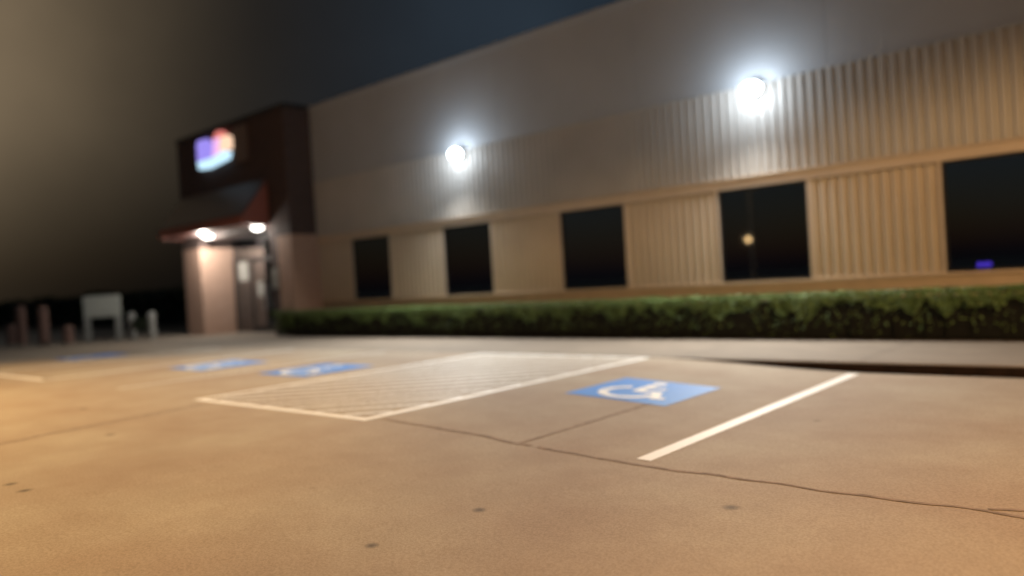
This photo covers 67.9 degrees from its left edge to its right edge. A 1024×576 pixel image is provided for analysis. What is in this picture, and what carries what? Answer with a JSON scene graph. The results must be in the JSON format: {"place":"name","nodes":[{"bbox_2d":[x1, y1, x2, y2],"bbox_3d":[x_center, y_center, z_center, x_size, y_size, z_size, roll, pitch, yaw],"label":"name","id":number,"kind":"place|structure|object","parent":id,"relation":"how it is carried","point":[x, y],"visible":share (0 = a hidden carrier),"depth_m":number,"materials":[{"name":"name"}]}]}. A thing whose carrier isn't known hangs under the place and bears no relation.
{"place":"outdoors","nodes":[
{"label":"outdoors","id":0,"kind":"place"},
{"bbox_2d":[0,325,188,333],"bbox_3d":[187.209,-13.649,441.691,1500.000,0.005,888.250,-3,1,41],"label":"ground","id":1,"kind":"structure","parent":0,"point":[171,328],"depth_m":48.17,"materials":[{"name":"grey concrete"}]},
{"bbox_2d":[0,283,187,327],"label":"hedge","id":2,"kind":"object","parent":1,"relation":"on","point":[168,306],"visible":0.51,"depth_m":55.58,"materials":[{"name":"green plant"}]},
{"bbox_2d":[158,0,1023,335],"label":"office building","id":3,"kind":"structure","parent":1,"relation":"on","point":[628,148],"depth_m":18.95,"materials":[{"name":"metal"}]},
{"bbox_2d":[201,234,213,238],"bbox_3d":[-12.328,-2.127,30.836,0.480,0.260,0.480,-3,1,41],"label":"downlight","id":4,"kind":"object","parent":3,"relation":"attached to","point":[207,236],"visible":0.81,"depth_m":30.69,"materials":[{"name":"metal"}]},
{"bbox_2d":[196,124,248,169],"bbox_3d":[-11.500,-5.518,30.122,3.750,1.414,0.167,-3,1,41],"label":"wall sign","id":5,"kind":"object","parent":3,"relation":"attached to","point":[210,154],"visible":1,"depth_m":29.92,"materials":[{"name":"multicoloured plastic"}]},
{"bbox_2d":[238,262,247,280],"bbox_3d":[-11.464,-0.706,32.457,0.750,0.800,0.012,-3,1,41],"label":"notice","id":6,"kind":"object","parent":3,"relation":"attached to","point":[243,270],"visible":1,"depth_m":32.45,"materials":[{"name":"paper"}]},
{"bbox_2d":[251,225,263,229],"bbox_3d":[-9.489,-2.275,28.345,0.480,0.260,0.480,-3,1,41],"label":"downlight","id":7,"kind":"object","parent":3,"relation":"attached to","point":[256,227],"visible":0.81,"depth_m":28.18,"materials":[{"name":"metal"}]},
{"bbox_2d":[251,258,268,331],"bbox_3d":[-10.485,0.315,31.628,1.087,3.020,0.130,-3,1,41],"label":"door","id":8,"kind":"structure","parent":3,"relation":"in","point":[258,270],"depth_m":31.67,"materials":[{"name":"metal"}]},
{"bbox_2d":[258,282,263,295],"bbox_3d":[-10.429,0.042,31.581,0.400,0.600,0.012,-3,1,41],"label":"notice","id":9,"kind":"object","parent":8,"relation":"attached to","point":[260,289],"visible":1,"depth_m":31.58,"materials":[{"name":"paper"}]},
{"bbox_2d":[265,258,275,331],"bbox_3d":[-9.664,0.272,30.909,1.077,3.020,0.130,-3,1,41],"label":"door","id":10,"kind":"structure","parent":3,"relation":"in","point":[268,265],"depth_m":31.13,"materials":[{"name":"metal"}]},
{"bbox_2d":[272,268,278,288],"bbox_3d":[-8.755,-0.354,28.141,0.420,0.750,0.012,-3,1,41],"label":"notice","id":11,"kind":"object","parent":3,"relation":"attached to","point":[275,281],"visible":1,"depth_m":28.13,"materials":[{"name":"paper"}]},
{"bbox_2d":[352,235,391,299],"bbox_3d":[-4.802,-0.688,26.331,2.070,2.137,0.090,-3,1,41],"label":"window","id":12,"kind":"structure","parent":3,"relation":"in","point":[371,255],"depth_m":26.34,"materials":[{"name":"glass"}]},
{"bbox_2d":[449,148,463,159],"bbox_3d":[-1.677,-4.022,22.890,0.400,0.340,0.422,-3,1,41],"label":"wall lamp","id":13,"kind":"object","parent":3,"relation":"attached to","point":[455,154],"visible":1,"depth_m":22.75,"materials":[{"name":"glass"}]},
{"bbox_2d":[443,222,493,295],"bbox_3d":[-1.309,-0.870,23.267,2.070,2.137,0.090,-3,1,41],"label":"window","id":14,"kind":"structure","parent":3,"relation":"in","point":[467,248],"depth_m":23.26,"materials":[{"name":"glass"}]},
{"bbox_2d":[560,204,627,289],"bbox_3d":[2.183,-1.052,20.202,2.070,2.137,0.090,-3,1,41],"label":"window","id":15,"kind":"structure","parent":3,"relation":"in","point":[593,239],"depth_m":20.18,"materials":[{"name":"glass"}]},
{"bbox_2d":[740,81,761,96],"bbox_3d":[5.285,-4.384,16.780,0.472,0.340,0.422,-3,1,41],"label":"wall lamp","id":16,"kind":"object","parent":3,"relation":"attached to","point":[750,88],"visible":1,"depth_m":16.63,"materials":[{"name":"glass"}]},
{"bbox_2d":[718,180,811,282],"bbox_3d":[5.675,-1.233,17.137,2.070,2.137,0.090,-3,1,41],"label":"window","id":17,"kind":"structure","parent":3,"relation":"in","point":[764,229],"depth_m":17.10,"materials":[{"name":"glass"}]},
{"bbox_2d":[941,151,1023,271],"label":"window","id":18,"kind":"structure","parent":3,"relation":"in","point":[983,196],"depth_m":14.30,"materials":[{"name":"glass"}]},
{"bbox_2d":[0,331,292,336],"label":"entrance pavement","id":19,"kind":"structure","parent":0,"point":[252,334],"depth_m":34.41,"materials":[{"name":"concrete"}]},
{"bbox_2d":[0,342,1023,575],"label":"parking lot","id":20,"kind":"structure","parent":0,"point":[205,488],"depth_m":6.37,"materials":[{"name":"concrete"}]},
{"bbox_2d":[5,324,16,344],"bbox_3d":[-22.234,2.071,33.865,0.600,0.920,0.600,-3,1,41],"label":"bollard","id":21,"kind":"object","parent":20,"relation":"on","point":[11,336],"visible":0.78,"depth_m":33.66,"materials":[{"name":"concrete"}]},
{"bbox_2d":[15,306,29,345],"bbox_3d":[-21.164,1.615,32.835,0.500,1.720,0.500,-3,1,41],"label":"bollard","id":22,"kind":"object","parent":20,"relation":"on","point":[21,326],"visible":0.98,"depth_m":32.68,"materials":[{"name":"concrete"}]},
{"bbox_2d":[37,306,51,345],"bbox_3d":[-19.453,1.559,31.602,0.500,1.650,0.500,-3,1,41],"label":"bollard","id":23,"kind":"object","parent":20,"relation":"on","point":[43,325],"visible":1,"depth_m":31.44,"materials":[{"name":"concrete"}]},
{"bbox_2d":[62,325,75,344],"bbox_3d":[-18.198,1.913,31.190,0.500,0.800,0.500,-3,1,41],"label":"bollard","id":24,"kind":"object","parent":20,"relation":"on","point":[68,334],"visible":0.98,"depth_m":31.03,"materials":[{"name":"concrete"}]},
{"bbox_2d":[56,353,127,360],"bbox_3d":[-12.515,2.043,22.638,1.600,0.004,1.600,-3,1,41],"label":"wheelchair symbol","id":25,"kind":"object","parent":20,"relation":"on","point":[91,356],"visible":1,"depth_m":22.62,"materials":[{"name":"blue paint"}]},
{"bbox_2d":[0,348,293,379],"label":"parking line","id":26,"kind":"object","parent":20,"relation":"on","point":[111,371],"visible":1,"depth_m":18.15,"materials":[{"name":"white paint"}]},
{"bbox_2d":[170,360,266,370],"bbox_3d":[-6.638,1.739,17.215,1.600,0.004,1.600,-3,1,41],"label":"wheelchair symbol","id":27,"kind":"object","parent":20,"relation":"on","point":[215,365],"visible":1,"depth_m":17.17,"materials":[{"name":"blue paint"}]},
{"bbox_2d":[117,351,384,388],"bbox_3d":[-5.028,1.657,15.868,0.140,0.001,6.100,-3,1,41],"label":"parking line","id":28,"kind":"object","parent":20,"relation":"on","point":[243,371],"visible":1,"depth_m":15.38,"materials":[{"name":"white paint"}]},
{"bbox_2d":[259,363,371,375],"bbox_3d":[-3.831,1.592,14.884,1.600,0.004,1.600,-3,1,41],"label":"wheelchair symbol","id":29,"kind":"object","parent":20,"relation":"on","point":[314,370],"visible":1,"depth_m":14.84,"materials":[{"name":"blue paint"}]},
{"bbox_2d":[195,353,648,420],"bbox_3d":[-1.173,1.456,12.459,4.140,0.001,6.300,-3,1,41],"label":"access aisle","id":30,"kind":"object","parent":20,"relation":"on","point":[317,412],"visible":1,"depth_m":11.63,"materials":[{"name":"white paint"}]},
{"bbox_2d":[0,404,1023,517],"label":"lot joint","id":31,"kind":"object","parent":20,"relation":"on","point":[522,443],"visible":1,"depth_m":6.41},
{"bbox_2d":[567,378,719,405],"bbox_3d":[1.757,1.364,10.144,1.500,0.077,1.500,-3,1,41],"label":"wheelchair symbol","id":32,"kind":"object","parent":20,"relation":"on","point":[662,393],"visible":1,"depth_m":10.08,"materials":[{"name":"blue paint"}]},
{"bbox_2d":[636,373,857,460],"bbox_3d":[3.056,1.376,8.862,0.150,0.003,5.780,-3,1,41],"label":"parking line","id":33,"kind":"object","parent":20,"relation":"on","point":[656,454],"visible":1,"depth_m":8.09,"materials":[{"name":"white paint"}]},
{"bbox_2d":[655,357,1023,377],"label":"kerb face","id":34,"kind":"object","parent":20,"relation":"on","point":[981,371],"visible":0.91,"depth_m":10.86},
{"bbox_2d":[0,335,1023,366],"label":"sidewalk","id":35,"kind":"structure","parent":0,"point":[983,353],"depth_m":14.88,"materials":[{"name":"concrete"}]},
{"bbox_2d":[82,295,122,341],"bbox_3d":[-17.630,1.299,32.784,1.500,1.930,0.160,-4,1,-11],"label":"notice board","id":36,"kind":"object","parent":35,"relation":"on","point":[101,306],"visible":1,"depth_m":32.74,"materials":[{"name":"metal"}]},
{"bbox_2d":[127,312,156,338],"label":"bollards","id":37,"kind":"object","parent":35,"relation":"on","point":[148,324],"visible":0.98,"depth_m":32.21,"materials":[{"name":"grey concrete"}]},
{"bbox_2d":[196,338,912,360],"bbox_3d":[2.738,1.193,15.452,39.664,0.001,3.130,-3,1,41],"label":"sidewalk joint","id":38,"kind":"object","parent":35,"relation":"on","point":[678,356],"visible":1,"depth_m":14.61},
{"bbox_2d":[293,336,1023,340],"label":"planting bed","id":39,"kind":"object","parent":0,"point":[917,339],"depth_m":16.26,"materials":[{"name":"brown soil"}]},
{"bbox_2d":[271,283,1023,340],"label":"hedge","id":40,"kind":"object","parent":39,"relation":"on","point":[978,315],"visible":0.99,"depth_m":16.34,"materials":[{"name":"green plant"}]}
]}

